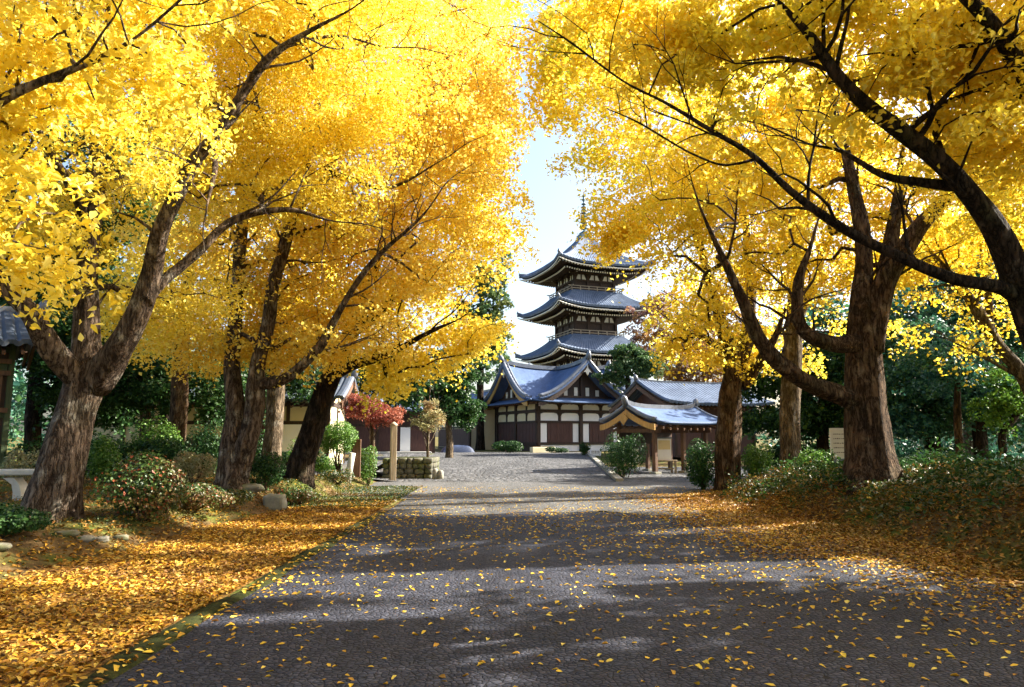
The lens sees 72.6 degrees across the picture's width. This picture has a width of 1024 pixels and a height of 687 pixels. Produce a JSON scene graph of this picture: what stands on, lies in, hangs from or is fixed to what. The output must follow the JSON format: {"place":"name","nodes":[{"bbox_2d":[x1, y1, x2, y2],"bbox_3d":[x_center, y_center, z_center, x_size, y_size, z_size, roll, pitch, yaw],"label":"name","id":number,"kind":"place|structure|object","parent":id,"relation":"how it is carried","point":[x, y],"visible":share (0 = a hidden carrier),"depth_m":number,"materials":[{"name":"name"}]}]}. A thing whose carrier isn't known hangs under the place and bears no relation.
{"place":"outdoors","nodes":[
{"label":"outdoors","id":0,"kind":"place"},
{"bbox_2d":[0,0,1022,436],"label":"sky","id":1,"kind":"structure","parent":0,"point":[553,199],"materials":[{"name":"white"}]},
{"bbox_2d":[0,437,1023,686],"bbox_3d":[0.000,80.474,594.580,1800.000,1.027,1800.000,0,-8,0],"label":"ground","id":2,"kind":"structure","parent":0,"point":[30,543],"depth_m":11.41,"materials":[{"name":"plant"}]},
{"bbox_2d":[0,543,11,551],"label":"edging stone","id":3,"kind":"object","parent":2,"relation":"on","point":[5,546],"visible":1,"depth_m":9.22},
{"bbox_2d":[0,469,33,499],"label":"stone bench","id":4,"kind":"object","parent":2,"relation":"on","point":[19,485],"visible":0.59,"depth_m":14.61,"materials":[{"name":"stone"}]},
{"bbox_2d":[2,447,38,483],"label":"shrub","id":5,"kind":"object","parent":2,"relation":"on","point":[25,463],"visible":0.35,"depth_m":16.57,"materials":[{"name":"green plant"}]},
{"bbox_2d":[0,300,48,478],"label":"gatehouse","id":6,"kind":"object","parent":2,"relation":"on","point":[16,343],"visible":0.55,"depth_m":20.82,"materials":[{"name":"tile"}]},
{"bbox_2d":[0,502,53,534],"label":"shrub","id":7,"kind":"object","parent":2,"relation":"on","point":[14,519],"visible":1,"depth_m":9.71,"materials":[{"name":"green plant"}]},
{"bbox_2d":[54,529,79,536],"bbox_3d":[-6.585,2.817,10.314,0.343,0.109,0.188,3,-8,-22],"label":"edging stone","id":8,"kind":"object","parent":2,"relation":"on","point":[73,533],"visible":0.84,"depth_m":10.28,"materials":[{"name":"stone"}]},
{"bbox_2d":[3,431,138,476],"bbox_3d":[-12.845,3.264,20.231,4.219,1.500,0.992,-1,-8,6],"label":"hedge","id":9,"kind":"object","parent":2,"relation":"on","point":[127,447],"visible":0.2,"depth_m":20.20,"materials":[{"name":"green plant"}]},
{"bbox_2d":[76,535,96,542],"bbox_3d":[-6.367,2.916,10.404,0.287,0.108,0.179,5,-9,-31],"label":"edging stone","id":10,"kind":"object","parent":2,"relation":"on","point":[87,538],"visible":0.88,"depth_m":10.36,"materials":[{"name":"stone"}]},
{"bbox_2d":[0,96,182,475],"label":"evergreen tree","id":11,"kind":"object","parent":2,"relation":"on","point":[31,415],"visible":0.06,"depth_m":26.65,"materials":[{"name":"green plant"}]},
{"bbox_2d":[86,435,122,482],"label":"shrub","id":12,"kind":"object","parent":2,"relation":"on","point":[105,451],"visible":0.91,"depth_m":18.58,"materials":[{"name":"green plant"}]},
{"bbox_2d":[113,534,128,540],"bbox_3d":[-6.229,3.097,11.094,0.242,0.120,0.187,3,-8,-22],"label":"edging stone","id":13,"kind":"object","parent":2,"relation":"on","point":[125,537],"visible":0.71,"depth_m":11.05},
{"bbox_2d":[89,449,193,521],"bbox_3d":[-6.487,2.529,12.379,1.695,1.296,1.486,0,-8,0],"label":"shrub","id":14,"kind":"object","parent":2,"relation":"on","point":[149,489],"visible":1,"depth_m":12.16,"materials":[{"name":"green plant"}]},
{"bbox_2d":[27,262,266,443],"bbox_3d":[-12.883,0.950,25.206,8.190,7.863,5.041,0,-8,0],"label":"evergreen tree","id":15,"kind":"object","parent":2,"relation":"on","point":[139,392],"visible":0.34,"depth_m":24.06,"materials":[{"name":"green plant"}]},
{"bbox_2d":[0,475,297,582],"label":"leaf litter","id":16,"kind":"object","parent":2,"relation":"on","point":[63,525],"visible":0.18,"depth_m":11.88,"materials":[{"name":"plant"}]},
{"bbox_2d":[126,415,182,470],"bbox_3d":[-11.087,3.240,21.714,1.786,2.021,1.270,0,-8,0],"label":"shrub","id":17,"kind":"object","parent":2,"relation":"on","point":[152,432],"visible":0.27,"depth_m":21.69,"materials":[{"name":"green plant"}]},
{"bbox_2d":[116,435,197,470],"bbox_3d":[-10.742,3.393,20.711,3.214,1.320,1.165,0,-8,0],"label":"hedge","id":18,"kind":"object","parent":2,"relation":"on","point":[174,448],"visible":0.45,"depth_m":20.48,"materials":[{"name":"green plant"}]},
{"bbox_2d":[14,297,324,439],"bbox_3d":[-14.658,2.283,30.273,13.071,6.936,7.767,6,-10,-38],"label":"evergreen tree","id":19,"kind":"object","parent":2,"relation":"on","point":[38,364],"visible":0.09,"depth_m":27.21,"materials":[{"name":"green plant"}]},
{"bbox_2d":[0,0,343,340],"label":"avenue tree","id":20,"kind":"object","parent":2,"relation":"on","point":[14,117],"visible":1,"depth_m":6.73,"materials":[{"name":"yellow plant"}]},
{"bbox_2d":[0,472,359,547],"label":"ground cover","id":21,"kind":"object","parent":2,"relation":"on","point":[70,519],"visible":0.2,"depth_m":12.19,"materials":[{"name":"green plant"}]},
{"bbox_2d":[102,116,280,453],"bbox_3d":[-10.487,-2.022,23.586,6.102,13.150,5.792,7,-10,-40],"label":"avenue tree","id":22,"kind":"object","parent":2,"relation":"on","point":[179,403],"visible":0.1,"depth_m":22.77,"materials":[{"name":"yellow plant"}]},
{"bbox_2d":[172,450,217,482],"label":"shrub","id":23,"kind":"object","parent":2,"relation":"on","point":[190,463],"visible":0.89,"depth_m":18.43,"materials":[{"name":"brown plant"}]},
{"bbox_2d":[0,481,395,686],"bbox_3d":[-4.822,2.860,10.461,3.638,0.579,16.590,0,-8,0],"label":"leaf litter","id":24,"kind":"object","parent":2,"relation":"on","point":[279,531],"visible":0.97,"depth_m":8.07,"materials":[{"name":"plant"}]},
{"bbox_2d":[161,482,237,509],"bbox_3d":[-6.437,3.100,14.113,1.311,0.598,1.824,6,-10,-37],"label":"shrub","id":25,"kind":"object","parent":2,"relation":"on","point":[198,497],"visible":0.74,"depth_m":13.87,"materials":[{"name":"green plant"}]},
{"bbox_2d":[181,419,222,477],"bbox_3d":[-9.582,3.291,21.716,1.527,1.884,1.286,0,-8,0],"label":"shrub","id":26,"kind":"object","parent":2,"relation":"on","point":[205,441],"visible":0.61,"depth_m":21.58,"materials":[{"name":"green plant"}]},
{"bbox_2d":[87,369,358,467],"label":"long house","id":27,"kind":"structure","parent":2,"relation":"on","point":[294,415],"depth_m":32.22,"materials":[{"name":"tile"}]},
{"bbox_2d":[73,512,384,686],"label":"kerb strip","id":28,"kind":"object","parent":2,"relation":"on","point":[158,640],"visible":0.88,"depth_m":6.22,"materials":[{"name":"stone"}]},
{"bbox_2d":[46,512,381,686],"bbox_3d":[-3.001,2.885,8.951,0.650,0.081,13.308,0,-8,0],"label":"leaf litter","id":29,"kind":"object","parent":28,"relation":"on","point":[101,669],"visible":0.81,"depth_m":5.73,"materials":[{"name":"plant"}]},
{"bbox_2d":[206,488,254,506],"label":"shrub","id":30,"kind":"object","parent":2,"relation":"on","point":[242,497],"visible":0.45,"depth_m":14.79,"materials":[{"name":"green plant"}]},
{"bbox_2d":[242,483,263,491],"bbox_3d":[-6.372,3.454,16.583,0.886,0.234,0.458,0,-8,0],"label":"mossy rock","id":31,"kind":"object","parent":2,"relation":"on","point":[253,487],"visible":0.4,"depth_m":16.51,"materials":[{"name":"stone"}]},
{"bbox_2d":[0,0,511,522],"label":"avenue tree","id":32,"kind":"object","parent":2,"relation":"on","point":[88,370],"visible":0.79,"depth_m":13.15,"materials":[{"name":"yellow plant"}]},
{"bbox_2d":[250,420,264,474],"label":"shrub","id":33,"kind":"object","parent":2,"relation":"on","point":[259,442],"visible":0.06,"depth_m":24.67,"materials":[{"name":"green plant"}]},
{"bbox_2d":[249,450,286,492],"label":"shrub","id":34,"kind":"object","parent":2,"relation":"on","point":[270,472],"visible":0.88,"depth_m":17.26,"materials":[{"name":"green plant"}]},
{"bbox_2d":[263,493,286,510],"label":"stone block","id":35,"kind":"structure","parent":2,"relation":"on","point":[271,501],"depth_m":16.08,"materials":[{"name":"stone"}]},
{"bbox_2d":[276,486,321,504],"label":"shrub","id":36,"kind":"object","parent":2,"relation":"on","point":[299,495],"visible":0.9,"depth_m":17.29,"materials":[{"name":"green plant"}]},
{"bbox_2d":[282,449,326,467],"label":"hedge","id":37,"kind":"object","parent":2,"relation":"on","point":[285,457],"visible":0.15,"depth_m":26.11,"materials":[{"name":"green plant"}]},
{"bbox_2d":[243,179,373,471],"bbox_3d":[-7.487,-0.567,24.548,5.022,10.617,5.360,3,-8,-20],"label":"avenue tree","id":38,"kind":"object","parent":2,"relation":"on","point":[274,423],"visible":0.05,"depth_m":23.20,"materials":[{"name":"yellow plant"}]},
{"bbox_2d":[101,0,535,490],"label":"avenue tree","id":39,"kind":"object","parent":2,"relation":"on","point":[255,347],"visible":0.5,"depth_m":17.65,"materials":[{"name":"yellow plant"}]},
{"bbox_2d":[315,456,341,474],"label":"shrub","id":40,"kind":"object","parent":2,"relation":"on","point":[327,464],"visible":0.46,"depth_m":26.30,"materials":[{"name":"green plant"}]},
{"bbox_2d":[208,334,452,418],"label":"evergreen tree","id":41,"kind":"object","parent":2,"relation":"on","point":[415,395],"visible":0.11,"depth_m":40.97,"materials":[{"name":"green plant"}]},
{"bbox_2d":[318,468,354,484],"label":"shrub","id":42,"kind":"object","parent":2,"relation":"on","point":[333,474],"visible":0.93,"depth_m":21.95,"materials":[{"name":"green plant"}]},
{"bbox_2d":[320,418,358,477],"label":"clipped tree","id":43,"kind":"object","parent":2,"relation":"on","point":[336,434],"visible":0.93,"depth_m":23.56,"materials":[{"name":"green plant"}]},
{"bbox_2d":[303,496,402,507],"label":"grass verge","id":44,"kind":"object","parent":2,"relation":"on","point":[397,501],"depth_m":18.24,"materials":[{"name":"plant"}]},
{"bbox_2d":[259,475,422,506],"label":"grass","id":45,"kind":"structure","parent":44,"relation":"on","point":[374,495],"depth_m":19.66,"materials":[{"name":"green plant"}]},
{"bbox_2d":[338,380,406,467],"bbox_3d":[-6.566,3.591,32.739,3.145,4.951,2.908,0,-8,0],"label":"maple tree","id":46,"kind":"object","parent":2,"relation":"on","point":[378,416],"visible":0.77,"depth_m":32.51,"materials":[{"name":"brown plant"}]},
{"bbox_2d":[345,389,436,453],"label":"house","id":47,"kind":"structure","parent":2,"relation":"on","point":[409,440],"depth_m":49.77,"materials":[{"name":"wood"}]},
{"bbox_2d":[400,427,409,450],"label":"paper door","id":48,"kind":"structure","parent":47,"relation":"in","point":[404,432],"depth_m":49.81,"materials":[{"name":"paint"}]},
{"bbox_2d":[389,422,397,480],"bbox_3d":[-4.545,4.233,26.675,0.281,2.460,0.281,-1,-8,5],"label":"wooden post","id":49,"kind":"object","parent":2,"relation":"on","point":[393,448],"visible":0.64,"depth_m":26.60,"materials":[{"name":"grey wood"}]},
{"bbox_2d":[247,0,547,489],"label":"avenue tree","id":50,"kind":"object","parent":2,"relation":"on","point":[301,461],"visible":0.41,"depth_m":20.75,"materials":[{"name":"yellow plant"}]},
{"bbox_2d":[366,457,428,473],"bbox_3d":[-4.841,5.194,29.422,3.254,0.800,3.000,0,-8,0],"label":"grass mound","id":51,"kind":"object","parent":2,"relation":"on","point":[379,467],"depth_m":28.70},
{"bbox_2d":[382,457,439,477],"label":"retaining wall","id":52,"kind":"structure","parent":2,"relation":"on","point":[415,467],"depth_m":27.77,"materials":[{"name":"stone"}]},
{"bbox_2d":[406,372,460,456],"bbox_3d":[-3.376,2.773,29.746,2.330,5.940,3.135,-4,-9,28],"label":"sapling tree","id":53,"kind":"object","parent":2,"relation":"on","point":[428,407],"visible":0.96,"depth_m":29.67,"materials":[{"name":"beige plant"}]},
{"bbox_2d":[412,336,492,457],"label":"evergreen tree","id":54,"kind":"object","parent":2,"relation":"on","point":[461,411],"visible":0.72,"depth_m":43.37,"materials":[{"name":"green plant"}]},
{"bbox_2d":[440,445,473,452],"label":"covered stack","id":55,"kind":"object","parent":2,"relation":"on","point":[461,448],"visible":0.73,"depth_m":51.99,"materials":[{"name":"blue fabric"}]},
{"bbox_2d":[315,452,615,481],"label":"forecourt","id":56,"kind":"structure","parent":2,"relation":"on","point":[515,467],"depth_m":34.22,"materials":[{"name":"stone"}]},
{"bbox_2d":[530,446,554,452],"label":"planter box","id":57,"kind":"object","parent":56,"relation":"on","point":[537,449],"visible":0.6,"depth_m":51.06,"materials":[{"name":"stone"}]},
{"bbox_2d":[438,389,495,449],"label":"temple wing","id":58,"kind":"structure","parent":2,"relation":"on","point":[460,436],"depth_m":63.98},
{"bbox_2d":[439,429,468,446],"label":"door","id":59,"kind":"structure","parent":58,"relation":"in","point":[460,437],"depth_m":65.84,"materials":[{"name":"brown wood"}]},
{"bbox_2d":[446,250,514,449],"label":"evergreen tree","id":60,"kind":"object","parent":2,"relation":"on","point":[494,310],"visible":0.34,"depth_m":61.78,"materials":[{"name":"green plant"}]},
{"bbox_2d":[491,440,523,452],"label":"shrub","id":61,"kind":"object","parent":2,"relation":"on","point":[509,446],"visible":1,"depth_m":51.25,"materials":[{"name":"green plant"}]},
{"bbox_2d":[7,265,1023,455],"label":"wood","id":62,"kind":"object","parent":2,"relation":"on","point":[19,397],"visible":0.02,"depth_m":50.75,"materials":[{"name":"teal plant"}]},
{"bbox_2d":[484,350,624,450],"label":"temple hall","id":63,"kind":"structure","parent":2,"relation":"on","point":[564,406],"depth_m":57.64,"materials":[{"name":"tile"}]},
{"bbox_2d":[498,424,513,441],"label":"door","id":64,"kind":"structure","parent":63,"relation":"in","point":[505,432],"depth_m":60.97,"materials":[{"name":"brown wood"}]},
{"bbox_2d":[517,423,534,441],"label":"door","id":65,"kind":"structure","parent":63,"relation":"in","point":[525,432],"depth_m":57.37,"materials":[{"name":"brown wood"}]},
{"bbox_2d":[547,423,572,441],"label":"door","id":66,"kind":"structure","parent":63,"relation":"in","point":[556,432],"depth_m":56.38,"materials":[{"name":"brown wood"}]},
{"bbox_2d":[589,424,612,441],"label":"door","id":67,"kind":"structure","parent":63,"relation":"in","point":[595,435],"depth_m":57.90,"materials":[{"name":"brown wood"}]},
{"bbox_2d":[545,447,568,452],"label":"shrub","id":68,"kind":"object","parent":2,"relation":"on","point":[556,450],"visible":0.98,"depth_m":50.31,"materials":[{"name":"green plant"}]},
{"bbox_2d":[579,441,590,454],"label":"shrub","id":69,"kind":"object","parent":2,"relation":"on","point":[584,449],"visible":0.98,"depth_m":46.31,"materials":[{"name":"green plant"}]},
{"bbox_2d":[515,194,655,388],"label":"pagoda","id":70,"kind":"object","parent":2,"relation":"on","point":[581,312],"visible":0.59,"depth_m":84.40,"materials":[{"name":"tile"}]},
{"bbox_2d":[587,451,622,480],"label":"forecourt kerb","id":71,"kind":"structure","parent":2,"relation":"on","point":[615,477],"depth_m":31.88,"materials":[{"name":"stone"}]},
{"bbox_2d":[599,431,647,476],"bbox_3d":[4.572,4.644,28.965,1.566,1.972,1.953,7,-10,-43],"label":"shrub","id":72,"kind":"object","parent":2,"relation":"on","point":[614,457],"visible":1,"depth_m":28.77,"materials":[{"name":"green plant"}]},
{"bbox_2d":[591,335,668,450],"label":"pine tree","id":73,"kind":"object","parent":2,"relation":"on","point":[634,358],"visible":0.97,"depth_m":49.63,"materials":[{"name":"green plant"}]},
{"bbox_2d":[483,0,839,490],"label":"avenue tree","id":74,"kind":"object","parent":2,"relation":"on","point":[738,372],"visible":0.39,"depth_m":21.35,"materials":[{"name":"yellow plant"}]},
{"bbox_2d":[609,467,771,481],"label":"pavilion yard","id":75,"kind":"structure","parent":2,"relation":"on","point":[646,476],"depth_m":29.52,"materials":[{"name":"stone"}]},
{"bbox_2d":[599,395,716,473],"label":"pavilion","id":76,"kind":"structure","parent":75,"relation":"on","point":[651,419],"depth_m":33.05,"materials":[{"name":"grey wood"}]},
{"bbox_2d":[651,460,676,472],"bbox_3d":[7.041,5.702,32.245,1.100,0.620,0.500,2,-8,-15],"label":"wooden table","id":77,"kind":"object","parent":75,"relation":"on","point":[675,465],"visible":0.66,"depth_m":32.20,"materials":[{"name":"brown wood"}]},
{"bbox_2d":[657,437,671,459],"bbox_3d":[7.054,4.888,32.424,0.800,1.040,0.200,2,-8,-15],"label":"notice case","id":78,"kind":"object","parent":77,"relation":"on","point":[664,447],"visible":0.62,"depth_m":32.36,"materials":[{"name":"paper"}]},
{"bbox_2d":[608,374,775,456],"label":"tile roofed building","id":79,"kind":"structure","parent":2,"relation":"on","point":[654,392],"depth_m":45.69,"materials":[{"name":"tile"}]},
{"bbox_2d":[620,291,774,381],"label":"background tree","id":80,"kind":"object","parent":2,"relation":"on","point":[636,337],"visible":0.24,"depth_m":61.43,"materials":[{"name":"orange plant"}]},
{"bbox_2d":[683,438,716,489],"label":"shrub","id":81,"kind":"object","parent":2,"relation":"on","point":[700,466],"visible":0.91,"depth_m":22.23,"materials":[{"name":"green plant"}]},
{"bbox_2d":[400,0,1023,348],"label":"avenue tree","id":82,"kind":"object","parent":2,"relation":"on","point":[980,43],"visible":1,"depth_m":8.22,"materials":[{"name":"yellow plant"}]},
{"bbox_2d":[741,443,774,477],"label":"shrub","id":83,"kind":"object","parent":2,"relation":"on","point":[755,459],"visible":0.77,"depth_m":21.82,"materials":[{"name":"green plant"}]},
{"bbox_2d":[751,440,832,470],"bbox_3d":[12.479,4.825,29.594,4.896,1.631,1.731,0,-8,0],"label":"hedge","id":84,"kind":"object","parent":2,"relation":"on","point":[776,449],"visible":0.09,"depth_m":29.34,"materials":[{"name":"green plant"}]},
{"bbox_2d":[676,0,925,471],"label":"avenue tree","id":85,"kind":"object","parent":2,"relation":"on","point":[789,419],"visible":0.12,"depth_m":20.88,"materials":[{"name":"yellow plant"}]},
{"bbox_2d":[579,0,1023,494],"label":"avenue tree","id":86,"kind":"object","parent":2,"relation":"on","point":[860,396],"visible":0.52,"depth_m":15.69,"materials":[{"name":"yellow plant"}]},
{"bbox_2d":[796,448,832,478],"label":"shrub","id":87,"kind":"object","parent":2,"relation":"on","point":[814,453],"visible":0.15,"depth_m":17.81,"materials":[{"name":"green plant"}]},
{"bbox_2d":[742,311,892,459],"bbox_3d":[12.275,2.002,28.968,6.842,6.959,4.709,0,-8,0],"label":"evergreen tree","id":88,"kind":"object","parent":2,"relation":"on","point":[819,416],"visible":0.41,"depth_m":28.32,"materials":[{"name":"green plant"}]},
{"bbox_2d":[622,484,1023,631],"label":"leaf litter","id":89,"kind":"object","parent":2,"relation":"on","point":[817,542],"visible":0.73,"depth_m":10.82,"materials":[{"name":"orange plant"}]},
{"bbox_2d":[829,428,843,477],"bbox_3d":[7.999,2.819,16.976,0.420,1.510,0.120,-2,-8,12],"label":"notice board","id":90,"kind":"object","parent":2,"relation":"on","point":[836,435],"visible":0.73,"depth_m":17.02,"materials":[{"name":"wood"}]},
{"bbox_2d":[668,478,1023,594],"bbox_3d":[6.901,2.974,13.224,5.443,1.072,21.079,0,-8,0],"label":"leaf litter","id":91,"kind":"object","parent":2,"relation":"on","point":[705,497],"visible":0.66,"depth_m":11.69,"materials":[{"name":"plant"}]},
{"bbox_2d":[717,432,1023,541],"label":"ground cover","id":92,"kind":"object","parent":2,"relation":"on","point":[1006,485],"visible":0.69,"depth_m":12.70,"materials":[{"name":"green plant"}]},
{"bbox_2d":[842,274,1023,453],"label":"evergreen tree","id":93,"kind":"object","parent":2,"relation":"on","point":[909,418],"visible":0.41,"depth_m":26.12,"materials":[{"name":"green plant"}]},
{"bbox_2d":[843,205,1023,457],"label":"background tree","id":94,"kind":"object","parent":2,"relation":"on","point":[967,435],"visible":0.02,"depth_m":30.70,"materials":[{"name":"yellow plant"}]},
{"bbox_2d":[848,191,1023,394],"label":"background tree","id":95,"kind":"object","parent":2,"relation":"on","point":[1006,355],"visible":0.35,"depth_m":17.27,"materials":[{"name":"yellow plant"}]},
{"bbox_2d":[898,451,986,470],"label":"shrub","id":96,"kind":"object","parent":2,"relation":"on","point":[914,454],"visible":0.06,"depth_m":19.83,"materials":[{"name":"teal plant"}]},
{"bbox_2d":[889,310,1016,455],"bbox_3d":[14.115,1.642,22.055,3.766,5.625,3.523,0,-8,0],"label":"evergreen tree","id":97,"kind":"object","parent":2,"relation":"on","point":[954,382],"visible":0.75,"depth_m":21.91,"materials":[{"name":"green plant"}]},
{"bbox_2d":[893,434,1023,459],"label":"hedge","id":98,"kind":"object","parent":2,"relation":"on","point":[899,445],"visible":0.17,"depth_m":31.24,"materials":[{"name":"teal plant"}]},
{"bbox_2d":[917,253,1023,459],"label":"evergreen tree","id":99,"kind":"object","parent":2,"relation":"on","point":[979,433],"visible":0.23,"depth_m":24.80,"materials":[{"name":"green plant"}]},
{"bbox_2d":[950,344,1023,453],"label":"background tree","id":100,"kind":"object","parent":2,"relation":"on","point":[1003,404],"visible":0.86,"depth_m":20.74,"materials":[{"name":"green plant"}]},
{"bbox_2d":[989,437,1023,458],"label":"hedge","id":101,"kind":"object","parent":2,"relation":"on","point":[1011,448],"visible":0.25,"depth_m":27.42,"materials":[{"name":"teal plant"}]},
{"bbox_2d":[992,450,1023,473],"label":"shrub","id":102,"kind":"object","parent":2,"relation":"on","point":[1021,455],"visible":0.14,"depth_m":17.26,"materials":[{"name":"teal plant"}]},
{"bbox_2d":[99,491,1023,686],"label":"road","id":103,"kind":"structure","parent":0,"point":[418,660],"depth_m":6.50,"materials":[{"name":"asphalt"}]},
{"bbox_2d":[357,445,377,485],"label":"shrub","id":104,"kind":"object","parent":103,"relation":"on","point":[365,462],"visible":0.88,"depth_m":24.21,"materials":[{"name":"green plant"}]},
{"bbox_2d":[339,481,713,515],"bbox_3d":[1.928,4.459,20.686,19.580,0.001,11.612,0,-8,0],"label":"crossing","id":105,"kind":"object","parent":103,"relation":"on","point":[563,493],"visible":0.81,"depth_m":19.74,"materials":[{"name":"stone"}]},
{"bbox_2d":[345,439,360,482],"bbox_3d":[-5.448,4.058,23.694,0.544,1.599,0.315,0,-8,0],"label":"wooden post","id":106,"kind":"object","parent":105,"relation":"on","point":[354,461],"visible":0.71,"depth_m":23.75,"materials":[{"name":"wood"}]},
{"bbox_2d":[71,486,1023,686],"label":"leaf litter","id":107,"kind":"object","parent":103,"relation":"on","point":[698,665],"visible":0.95,"depth_m":8.04,"materials":[{"name":"plant"}]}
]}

